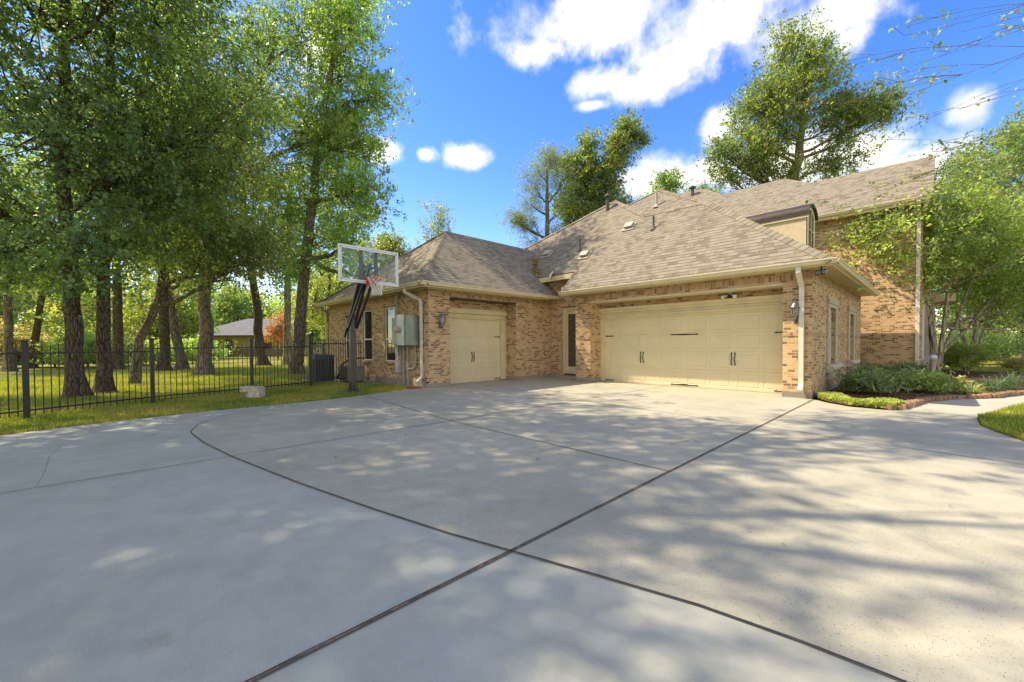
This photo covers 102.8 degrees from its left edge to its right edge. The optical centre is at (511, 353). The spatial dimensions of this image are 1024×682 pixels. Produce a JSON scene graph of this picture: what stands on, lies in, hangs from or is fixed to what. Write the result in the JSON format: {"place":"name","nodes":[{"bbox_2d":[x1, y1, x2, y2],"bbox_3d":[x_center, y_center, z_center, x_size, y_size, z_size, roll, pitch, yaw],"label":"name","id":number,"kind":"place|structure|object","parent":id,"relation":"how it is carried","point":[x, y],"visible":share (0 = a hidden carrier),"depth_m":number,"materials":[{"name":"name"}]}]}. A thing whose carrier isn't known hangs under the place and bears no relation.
{"place":"outdoors","nodes":[
{"label":"outdoors","id":0,"kind":"place"},
{"bbox_2d":[0,365,306,404],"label":"grass","id":1,"kind":"structure","parent":0,"point":[39,390],"depth_m":15.83,"materials":[{"name":"green plant"}]},
{"bbox_2d":[0,391,899,681],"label":"driveway apron","id":2,"kind":"object","parent":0,"point":[218,569],"visible":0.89,"depth_m":2.12,"materials":[{"name":"concrete"}]},
{"bbox_2d":[0,346,1023,431],"bbox_3d":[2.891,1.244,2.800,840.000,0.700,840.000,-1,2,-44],"label":"lawn","id":3,"kind":"structure","parent":0,"point":[987,367],"depth_m":23.12,"materials":[{"name":"green plant"}]},
{"bbox_2d":[0,318,48,365],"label":"bush","id":4,"kind":"object","parent":3,"relation":"on","point":[22,336],"visible":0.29,"depth_m":27.46,"materials":[{"name":"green plant"}]},
{"bbox_2d":[0,328,61,365],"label":"bush","id":5,"kind":"object","parent":3,"relation":"on","point":[19,363],"visible":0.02,"depth_m":28.75,"materials":[{"name":"green plant"}]},
{"bbox_2d":[0,286,64,335],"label":"background tree","id":6,"kind":"object","parent":3,"relation":"on","point":[19,308],"visible":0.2,"depth_m":45.38,"materials":[{"name":"green plant"}]},
{"bbox_2d":[13,290,60,335],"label":"background tree","id":7,"kind":"object","parent":3,"relation":"on","point":[21,320],"visible":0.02,"depth_m":55.44,"materials":[{"name":"green plant"}]},
{"bbox_2d":[0,329,93,366],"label":"bush","id":8,"kind":"object","parent":3,"relation":"on","point":[38,356],"visible":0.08,"depth_m":27.90,"materials":[{"name":"green plant"}]},
{"bbox_2d":[14,272,96,336],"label":"background tree","id":9,"kind":"object","parent":3,"relation":"on","point":[51,305],"visible":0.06,"depth_m":49.99,"materials":[{"name":"green plant"}]},
{"bbox_2d":[0,153,111,367],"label":"shade tree","id":10,"kind":"object","parent":3,"relation":"on","point":[36,330],"visible":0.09,"depth_m":27.29,"materials":[{"name":"green plant"}]},
{"bbox_2d":[0,119,124,371],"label":"shade tree","id":11,"kind":"object","parent":3,"relation":"on","point":[8,329],"visible":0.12,"depth_m":23.24,"materials":[{"name":"green plant"}]},
{"bbox_2d":[18,252,112,342],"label":"background tree","id":12,"kind":"object","parent":3,"relation":"on","point":[59,315],"visible":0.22,"depth_m":44.58,"materials":[{"name":"green plant"}]},
{"bbox_2d":[29,322,133,367],"bbox_3d":[-28.713,-0.645,27.498,6.570,3.419,4.042,0,1,10],"label":"bush","id":13,"kind":"object","parent":3,"relation":"on","point":[88,339],"visible":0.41,"depth_m":26.97,"materials":[{"name":"green plant"}]},
{"bbox_2d":[1,64,170,368],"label":"shade tree","id":14,"kind":"object","parent":3,"relation":"on","point":[118,329],"visible":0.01,"depth_m":24.61,"materials":[{"name":"green plant"}]},
{"bbox_2d":[81,289,138,333],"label":"background tree","id":15,"kind":"object","parent":3,"relation":"on","point":[111,301],"visible":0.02,"depth_m":58.63,"materials":[{"name":"green plant"}]},
{"bbox_2d":[85,292,150,334],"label":"background tree","id":16,"kind":"object","parent":3,"relation":"on","point":[126,309],"visible":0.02,"depth_m":58.55,"materials":[{"name":"green plant"}]},
{"bbox_2d":[84,324,173,364],"bbox_3d":[-28.378,-0.595,29.727,6.463,3.222,4.188,0,1,11],"label":"bush","id":17,"kind":"object","parent":3,"relation":"on","point":[131,340],"visible":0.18,"depth_m":29.49,"materials":[{"name":"green plant"}]},
{"bbox_2d":[86,261,188,343],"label":"background tree","id":18,"kind":"object","parent":3,"relation":"on","point":[136,315],"visible":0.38,"depth_m":43.11,"materials":[{"name":"green plant"}]},
{"bbox_2d":[0,0,278,398],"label":"shade tree","id":19,"kind":"object","parent":3,"relation":"on","point":[69,240],"visible":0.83,"depth_m":10.21,"materials":[{"name":"green plant"}]},
{"bbox_2d":[40,71,247,370],"bbox_3d":[-18.988,-6.949,21.805,8.459,16.136,8.986,-1,2,-44],"label":"shade tree","id":20,"kind":"object","parent":3,"relation":"on","point":[164,326],"visible":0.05,"depth_m":21.75,"materials":[{"name":"green plant"}]},
{"bbox_2d":[122,270,199,344],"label":"background tree","id":21,"kind":"object","parent":3,"relation":"on","point":[180,326],"visible":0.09,"depth_m":47.16,"materials":[{"name":"green plant"}]},
{"bbox_2d":[125,330,196,364],"bbox_3d":[-28.199,-0.430,31.994,7.277,2.796,4.199,0,1,11],"label":"bush","id":22,"kind":"object","parent":3,"relation":"on","point":[173,356],"visible":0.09,"depth_m":31.95,"materials":[{"name":"green plant"}]},
{"bbox_2d":[0,0,326,393],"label":"shade tree","id":23,"kind":"object","parent":3,"relation":"on","point":[185,96],"visible":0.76,"depth_m":11.48,"materials":[{"name":"green plant"}]},
{"bbox_2d":[72,67,269,369],"bbox_3d":[-19.660,-7.419,23.442,9.255,17.016,9.698,-1,2,-44],"label":"shade tree","id":24,"kind":"object","parent":3,"relation":"on","point":[175,333],"visible":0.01,"depth_m":23.10,"materials":[{"name":"green plant"}]},
{"bbox_2d":[35,64,325,384],"bbox_3d":[-11.302,-4.402,14.582,8.953,11.243,6.344,-1,1,-10],"label":"shade tree","id":25,"kind":"object","parent":3,"relation":"on","point":[213,241],"visible":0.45,"depth_m":14.23,"materials":[{"name":"green plant"}]},
{"bbox_2d":[0,334,362,418],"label":"iron fence","id":26,"kind":"object","parent":3,"relation":"on","point":[25,353],"visible":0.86,"depth_m":9.35,"materials":[{"name":"black metal"}]},
{"bbox_2d":[147,266,218,351],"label":"background tree","id":27,"kind":"object","parent":3,"relation":"on","point":[182,310],"visible":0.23,"depth_m":48.99,"materials":[{"name":"green plant"}]},
{"bbox_2d":[145,333,244,363],"bbox_3d":[-26.259,-0.367,33.324,7.971,2.591,4.294,0,1,2],"label":"bush","id":28,"kind":"object","parent":3,"relation":"on","point":[185,340],"visible":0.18,"depth_m":33.23,"materials":[{"name":"green plant"}]},
{"bbox_2d":[13,0,389,375],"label":"shade tree","id":29,"kind":"object","parent":3,"relation":"on","point":[206,330],"visible":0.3,"depth_m":18.07,"materials":[{"name":"green plant"}]},
{"bbox_2d":[175,270,229,352],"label":"background tree","id":30,"kind":"object","parent":3,"relation":"on","point":[196,313],"visible":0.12,"depth_m":51.84,"materials":[{"name":"green plant"}]},
{"bbox_2d":[0,380,407,432],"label":"fallen leaves","id":31,"kind":"object","parent":3,"relation":"on","point":[190,398],"visible":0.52,"depth_m":9.87,"materials":[{"name":"brown plant"}]},
{"bbox_2d":[0,379,414,434],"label":"grass","id":32,"kind":"structure","parent":3,"relation":"on","point":[196,401],"depth_m":9.32,"materials":[{"name":"green plant"}]},
{"bbox_2d":[211,281,262,326],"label":"background tree","id":33,"kind":"object","parent":3,"relation":"on","point":[235,303],"visible":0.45,"depth_m":84.70,"materials":[{"name":"green plant"}]},
{"bbox_2d":[211,283,279,323],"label":"background tree","id":34,"kind":"object","parent":3,"relation":"on","point":[262,297],"visible":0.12,"depth_m":90.38,"materials":[{"name":"green plant"}]},
{"bbox_2d":[214,348,283,355],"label":"wooden fence","id":35,"kind":"object","parent":3,"relation":"on","point":[273,352],"visible":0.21,"depth_m":54.98,"materials":[{"name":"brown wood"}]},
{"bbox_2d":[240,386,264,398],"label":"stone blocks","id":36,"kind":"object","parent":3,"relation":"on","point":[255,391],"visible":0.91,"depth_m":10.06,"materials":[{"name":"white stone"}]},
{"bbox_2d":[185,318,321,354],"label":"neighbour house","id":37,"kind":"structure","parent":3,"relation":"on","point":[241,331],"depth_m":58.01,"materials":[{"name":"grey brick"}]},
{"bbox_2d":[242,300,276,318],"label":"background tree","id":38,"kind":"object","parent":3,"relation":"on","point":[263,311],"visible":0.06,"depth_m":92.62,"materials":[{"name":"green plant"}]},
{"bbox_2d":[197,59,326,365],"bbox_3d":[-17.650,-9.518,27.360,9.602,21.026,9.047,-1,2,-44],"label":"shade tree","id":39,"kind":"object","parent":3,"relation":"on","point":[258,326],"visible":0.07,"depth_m":27.25,"materials":[{"name":"green plant"}]},
{"bbox_2d":[245,291,283,318],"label":"background tree","id":40,"kind":"object","parent":3,"relation":"on","point":[275,298],"visible":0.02,"depth_m":92.64,"materials":[{"name":"green plant"}]},
{"bbox_2d":[248,285,297,318],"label":"background tree","id":41,"kind":"object","parent":3,"relation":"on","point":[275,305],"visible":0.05,"depth_m":86.05,"materials":[{"name":"green plant"}]},
{"bbox_2d":[263,312,293,358],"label":"red maple","id":42,"kind":"object","parent":3,"relation":"on","point":[277,331],"visible":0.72,"depth_m":43.54,"materials":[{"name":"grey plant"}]},
{"bbox_2d":[271,244,343,353],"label":"background tree","id":43,"kind":"object","parent":3,"relation":"on","point":[312,330],"visible":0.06,"depth_m":49.85,"materials":[{"name":"green plant"}]},
{"bbox_2d":[270,247,352,353],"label":"background tree","id":44,"kind":"object","parent":3,"relation":"on","point":[318,340],"visible":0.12,"depth_m":50.21,"materials":[{"name":"green plant"}]},
{"bbox_2d":[267,251,365,342],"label":"shade tree","id":45,"kind":"object","parent":3,"relation":"on","point":[329,289],"visible":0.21,"depth_m":33.70,"materials":[{"name":"green plant"}]},
{"bbox_2d":[247,107,397,364],"bbox_3d":[-13.431,-8.149,29.003,10.918,18.169,6.707,-1,1,-7],"label":"shade tree","id":46,"kind":"object","parent":3,"relation":"on","point":[287,324],"visible":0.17,"depth_m":28.54,"materials":[{"name":"green plant"}]},
{"bbox_2d":[236,0,425,374],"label":"sweetgum tree","id":47,"kind":"object","parent":3,"relation":"on","point":[312,200],"visible":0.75,"depth_m":18.61,"materials":[{"name":"green plant"}]},
{"bbox_2d":[302,377,388,384],"bbox_3d":[-6.101,1.042,14.616,1.930,0.001,5.500,-1,2,-44],"label":"side pad","id":48,"kind":"object","parent":3,"relation":"on","point":[361,382],"visible":0.17,"depth_m":14.91,"materials":[{"name":"grey concrete"}]},
{"bbox_2d":[308,354,335,382],"bbox_3d":[-6.852,0.538,14.678,0.760,1.005,0.760,-1,2,-44],"label":"air conditioner","id":49,"kind":"object","parent":48,"relation":"on","point":[314,374],"visible":0.63,"depth_m":14.40,"materials":[{"name":"black metal"}]},
{"bbox_2d":[334,357,364,380],"bbox_3d":[-6.048,0.564,15.101,0.654,0.847,1.576,-1,2,-44],"label":"equipment box","id":50,"kind":"object","parent":48,"relation":"on","point":[360,373],"visible":0.59,"depth_m":14.66,"materials":[{"name":"metal"}]},
{"bbox_2d":[337,243,398,391],"bbox_3d":[-4.021,-0.830,10.968,1.645,3.898,1.474,0,1,6],"label":"basketball hoop","id":51,"kind":"object","parent":3,"relation":"on","point":[363,281],"visible":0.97,"depth_m":11.10,"materials":[{"name":"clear glass"}]},
{"bbox_2d":[335,229,414,269],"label":"shade tree","id":52,"kind":"object","parent":3,"relation":"on","point":[379,244],"visible":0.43,"depth_m":39.18,"materials":[{"name":"green plant"}]},
{"bbox_2d":[393,193,457,252],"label":"shade tree","id":53,"kind":"object","parent":3,"relation":"on","point":[441,220],"visible":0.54,"depth_m":39.44,"materials":[{"name":"green plant"}]},
{"bbox_2d":[495,135,588,277],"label":"pine tree","id":54,"kind":"object","parent":3,"relation":"on","point":[519,220],"visible":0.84,"depth_m":33.54,"materials":[{"name":"green plant"}]},
{"bbox_2d":[544,103,657,227],"bbox_3d":[7.700,-10.389,35.723,9.868,22.105,5.787,0,1,-5],"label":"sweetgum tree","id":55,"kind":"object","parent":3,"relation":"on","point":[621,138],"visible":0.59,"depth_m":34.92,"materials":[{"name":"green plant"}]},
{"bbox_2d":[312,156,955,398],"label":"brick house","id":56,"kind":"structure","parent":3,"relation":"on","point":[509,314],"depth_m":13.75,"materials":[{"name":"brown brick"}]},
{"bbox_2d":[344,313,348,360],"bbox_3d":[-6.583,-0.664,16.514,0.150,1.950,0.840,-1,2,-44],"label":"window","id":57,"kind":"structure","parent":56,"relation":"in","point":[347,336],"depth_m":16.72,"materials":[{"name":"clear glass"}]},
{"bbox_2d":[362,309,372,361],"bbox_3d":[-5.391,-0.646,15.275,0.150,1.950,0.840,-1,2,-44],"label":"window","id":58,"kind":"structure","parent":56,"relation":"in","point":[367,314],"depth_m":15.35,"materials":[{"name":"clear glass"}]},
{"bbox_2d":[383,306,394,363],"bbox_3d":[-4.177,-0.627,14.014,0.150,1.950,0.840,-1,2,-44],"label":"window","id":59,"kind":"structure","parent":56,"relation":"in","point":[390,311],"depth_m":14.13,"materials":[{"name":"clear glass"}]},
{"bbox_2d":[392,293,419,385],"bbox_3d":[-3.441,-0.460,12.921,0.430,3.030,1.440,-1,2,-44],"label":"meter panel","id":60,"kind":"object","parent":56,"relation":"attached to","point":[405,329],"visible":0.94,"depth_m":12.86,"materials":[{"name":"grey metal"}]},
{"bbox_2d":[439,309,445,328],"bbox_3d":[-2.123,-1.034,12.422,0.195,0.617,0.265,-1,2,-44],"label":"wall lantern","id":61,"kind":"object","parent":56,"relation":"attached to","point":[442,320],"depth_m":12.37,"materials":[{"name":"grey metal"}]},
{"bbox_2d":[450,318,499,383],"bbox_3d":[-1.343,-0.079,14.206,2.520,2.190,0.069,-1,2,-44],"label":"garage door","id":62,"kind":"structure","parent":56,"relation":"in","point":[474,344],"depth_m":14.26,"materials":[{"name":"paint"}]},
{"bbox_2d":[530,258,540,275],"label":"roof leaves","id":63,"kind":"object","parent":56,"relation":"on","point":[535,266],"visible":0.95,"depth_m":16.59,"materials":[{"name":"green plant"}]},
{"bbox_2d":[561,306,575,375],"bbox_3d":[2.284,-0.470,15.459,0.140,2.615,0.960,-1,2,-44],"label":"entry door","id":64,"kind":"structure","parent":56,"relation":"in","point":[569,312],"depth_m":15.59,"materials":[{"name":"glass"}]},
{"bbox_2d":[606,310,782,393],"bbox_3d":[5.146,-0.054,12.217,0.069,2.140,5.470,-1,2,-44],"label":"garage door","id":65,"kind":"structure","parent":56,"relation":"in","point":[743,351],"depth_m":11.89,"materials":[{"name":"paint"}]},
{"bbox_2d":[790,298,799,323],"bbox_3d":[6.625,-0.990,9.567,0.263,0.617,0.200,-1,2,-44],"label":"wall lantern","id":66,"kind":"object","parent":56,"relation":"attached to","point":[794,309],"depth_m":9.51,"materials":[{"name":"grey metal"}]},
{"bbox_2d":[814,266,827,275],"bbox_3d":[6.891,-1.850,9.089,0.183,0.222,0.246,-1,1,-28],"label":"flood light","id":67,"kind":"object","parent":56,"relation":"attached to","point":[821,271],"visible":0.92,"depth_m":9.09,"materials":[{"name":"white metal"}]},
{"bbox_2d":[826,296,843,378],"bbox_3d":[8.754,-0.415,11.159,1.580,2.180,0.330,-1,2,-44],"label":"window","id":68,"kind":"structure","parent":56,"relation":"in","point":[833,303],"depth_m":10.86,"materials":[{"name":"stone"}]},
{"bbox_2d":[847,305,860,371],"bbox_3d":[11.382,-0.481,13.590,1.580,2.180,0.190,-1,2,-44],"label":"window","id":69,"kind":"structure","parent":56,"relation":"in","point":[851,310],"depth_m":13.26,"materials":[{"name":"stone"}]},
{"bbox_2d":[922,306,924,360],"bbox_3d":[16.143,-0.781,16.019,1.100,2.100,0.065,-1,2,-44],"label":"window","id":70,"kind":"structure","parent":56,"relation":"in","point":[923,312],"depth_m":15.65,"materials":[{"name":"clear glass"}]},
{"bbox_2d":[633,163,698,199],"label":"shade tree","id":71,"kind":"object","parent":3,"relation":"on","point":[669,182],"visible":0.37,"depth_m":46.69,"materials":[{"name":"green plant"}]},
{"bbox_2d":[680,180,733,193],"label":"shade tree","id":72,"kind":"object","parent":3,"relation":"on","point":[705,186],"visible":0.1,"depth_m":50.60,"materials":[{"name":"green plant"}]},
{"bbox_2d":[693,5,928,193],"bbox_3d":[27.632,-15.723,38.926,21.060,32.388,10.942,-1,1,-10],"label":"oak tree","id":73,"kind":"object","parent":3,"relation":"on","point":[762,149],"visible":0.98,"depth_m":36.80,"materials":[{"name":"green plant"}]},
{"bbox_2d":[744,3,1023,323],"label":"birch tree","id":74,"kind":"object","parent":3,"relation":"on","point":[945,148],"visible":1,"depth_m":6.66,"materials":[{"name":"green plant"}]},
{"bbox_2d":[816,370,1023,408],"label":"flower bed","id":75,"kind":"object","parent":3,"relation":"on","point":[914,395],"visible":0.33,"depth_m":10.57,"materials":[{"name":"brown plant"}]},
{"bbox_2d":[815,391,906,408],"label":"ground cover","id":76,"kind":"object","parent":75,"relation":"on","point":[881,402],"visible":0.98,"depth_m":8.28,"materials":[{"name":"green plant"}]},
{"bbox_2d":[827,362,913,393],"bbox_3d":[8.797,0.683,10.324,1.558,0.999,1.633,-1,1,-12],"label":"shrub","id":77,"kind":"object","parent":75,"relation":"on","point":[865,381],"visible":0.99,"depth_m":9.98,"materials":[{"name":"green plant"}]},
{"bbox_2d":[850,359,900,374],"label":"shrub","id":78,"kind":"object","parent":75,"relation":"on","point":[862,366],"visible":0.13,"depth_m":12.78,"materials":[{"name":"green plant"}]},
{"bbox_2d":[870,365,931,389],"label":"shrub","id":79,"kind":"object","parent":75,"relation":"on","point":[900,374],"visible":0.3,"depth_m":10.86,"materials":[{"name":"green plant"}]},
{"bbox_2d":[880,357,939,374],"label":"shrub","id":80,"kind":"object","parent":75,"relation":"on","point":[909,366],"visible":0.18,"depth_m":13.52,"materials":[{"name":"green plant"}]},
{"bbox_2d":[815,173,1023,374],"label":"crape myrtle","id":81,"kind":"object","parent":75,"relation":"on","point":[999,277],"visible":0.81,"depth_m":15.08,"materials":[{"name":"green plant"}]},
{"bbox_2d":[891,363,975,392],"bbox_3d":[10.556,0.715,10.326,1.536,0.913,1.539,-1,2,-44],"label":"shrub","id":82,"kind":"object","parent":75,"relation":"on","point":[924,380],"visible":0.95,"depth_m":10.11,"materials":[{"name":"green plant"}]},
{"bbox_2d":[929,355,937,373],"bbox_3d":[15.730,0.442,15.255,0.312,0.790,0.320,-1,2,-44],"label":"garden globe","id":83,"kind":"object","parent":75,"relation":"on","point":[933,363],"visible":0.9,"depth_m":15.20,"materials":[{"name":"stone"}]},
{"bbox_2d":[925,384,964,394],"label":"strap plant","id":84,"kind":"object","parent":75,"relation":"on","point":[941,392],"visible":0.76,"depth_m":9.76,"materials":[{"name":"green plant"}]},
{"bbox_2d":[884,390,1023,409],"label":"bed edging","id":85,"kind":"object","parent":75,"relation":"attached to","point":[912,403],"visible":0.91,"depth_m":9.15,"materials":[{"name":"brick"}]},
{"bbox_2d":[937,341,1006,373],"bbox_3d":[18.351,0.205,16.442,2.266,1.581,1.861,0,1,-2],"label":"shrub","id":86,"kind":"object","parent":75,"relation":"on","point":[961,354],"visible":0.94,"depth_m":16.26,"materials":[{"name":"green plant"}]},
{"bbox_2d":[959,379,998,393],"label":"strap plant","id":87,"kind":"object","parent":75,"relation":"on","point":[974,390],"visible":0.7,"depth_m":9.97,"materials":[{"name":"green plant"}]},
{"bbox_2d":[961,375,1017,391],"bbox_3d":[12.425,0.825,10.710,1.672,0.596,1.589,-1,2,-44],"label":"liriope","id":88,"kind":"object","parent":75,"relation":"on","point":[992,386],"visible":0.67,"depth_m":10.58,"materials":[{"name":"green plant"}]},
{"bbox_2d":[962,372,1023,390],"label":"liriope","id":89,"kind":"object","parent":75,"relation":"on","point":[1004,382],"visible":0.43,"depth_m":11.02,"materials":[{"name":"green plant"}]},
{"bbox_2d":[981,370,1023,386],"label":"liriope","id":90,"kind":"object","parent":75,"relation":"on","point":[1011,374],"visible":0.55,"depth_m":11.87,"materials":[{"name":"green plant"}]},
{"bbox_2d":[922,127,1005,336],"bbox_3d":[36.864,-8.770,33.783,9.285,18.582,8.044,-1,1,-7],"label":"shade tree","id":91,"kind":"object","parent":3,"relation":"on","point":[938,318],"visible":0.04,"depth_m":33.51,"materials":[{"name":"green plant"}]},
{"bbox_2d":[929,338,998,369],"bbox_3d":[20.366,0.084,19.055,2.844,1.692,2.424,0,1,19],"label":"shrub","id":92,"kind":"object","parent":3,"relation":"on","point":[949,363],"visible":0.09,"depth_m":18.72,"materials":[{"name":"green plant"}]},
{"bbox_2d":[932,218,1023,367],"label":"crape myrtle","id":93,"kind":"object","parent":3,"relation":"on","point":[975,333],"visible":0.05,"depth_m":20.91,"materials":[{"name":"green plant"}]},
{"bbox_2d":[935,144,1023,359],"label":"shade tree","id":94,"kind":"object","parent":3,"relation":"on","point":[962,170],"visible":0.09,"depth_m":30.01,"materials":[{"name":"green plant"}]},
{"bbox_2d":[937,329,1023,360],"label":"shrub","id":95,"kind":"object","parent":3,"relation":"on","point":[1007,346],"visible":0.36,"depth_m":23.11,"materials":[{"name":"green plant"}]},
{"bbox_2d":[938,114,1023,357],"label":"shade tree","id":96,"kind":"object","parent":3,"relation":"on","point":[981,180],"visible":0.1,"depth_m":28.40,"materials":[{"name":"green plant"}]},
{"bbox_2d":[941,98,1023,343],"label":"shade tree","id":97,"kind":"object","parent":3,"relation":"on","point":[1011,143],"visible":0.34,"depth_m":24.38,"materials":[{"name":"green plant"}]},
{"bbox_2d":[994,353,1023,370],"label":"shrub","id":98,"kind":"object","parent":3,"relation":"on","point":[1014,363],"visible":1,"depth_m":18.43,"materials":[{"name":"green plant"}]},
{"bbox_2d":[0,0,1023,339],"label":"sky","id":99,"kind":"structure","parent":0,"point":[493,77],"materials":[{"name":"blue"}]},
{"bbox_2d":[192,378,1023,681],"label":"driveway","id":100,"kind":"structure","parent":0,"point":[896,548],"depth_m":3.55,"materials":[{"name":"concrete"}]},
{"bbox_2d":[2,385,1017,492],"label":"control joints","id":101,"kind":"object","parent":100,"relation":"on","point":[492,430],"visible":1,"depth_m":5.39,"materials":[{"name":"grey concrete"}]},
{"bbox_2d":[247,399,813,681],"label":"joint filler","id":102,"kind":"object","parent":100,"relation":"on","point":[466,572],"visible":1,"depth_m":2.18,"materials":[{"name":"black rubber"}]},
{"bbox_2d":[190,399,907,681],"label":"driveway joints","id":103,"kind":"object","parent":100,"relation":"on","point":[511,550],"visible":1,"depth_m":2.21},
{"bbox_2d":[907,395,1023,416],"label":"front walk","id":104,"kind":"structure","parent":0,"point":[968,407],"depth_m":8.30,"materials":[{"name":"concrete"}]},
{"bbox_2d":[977,402,1023,440],"bbox_3d":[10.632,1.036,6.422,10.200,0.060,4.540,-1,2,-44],"label":"side grass","id":105,"kind":"structure","parent":0,"point":[1015,419],"depth_m":6.51,"materials":[{"name":"green plant"}]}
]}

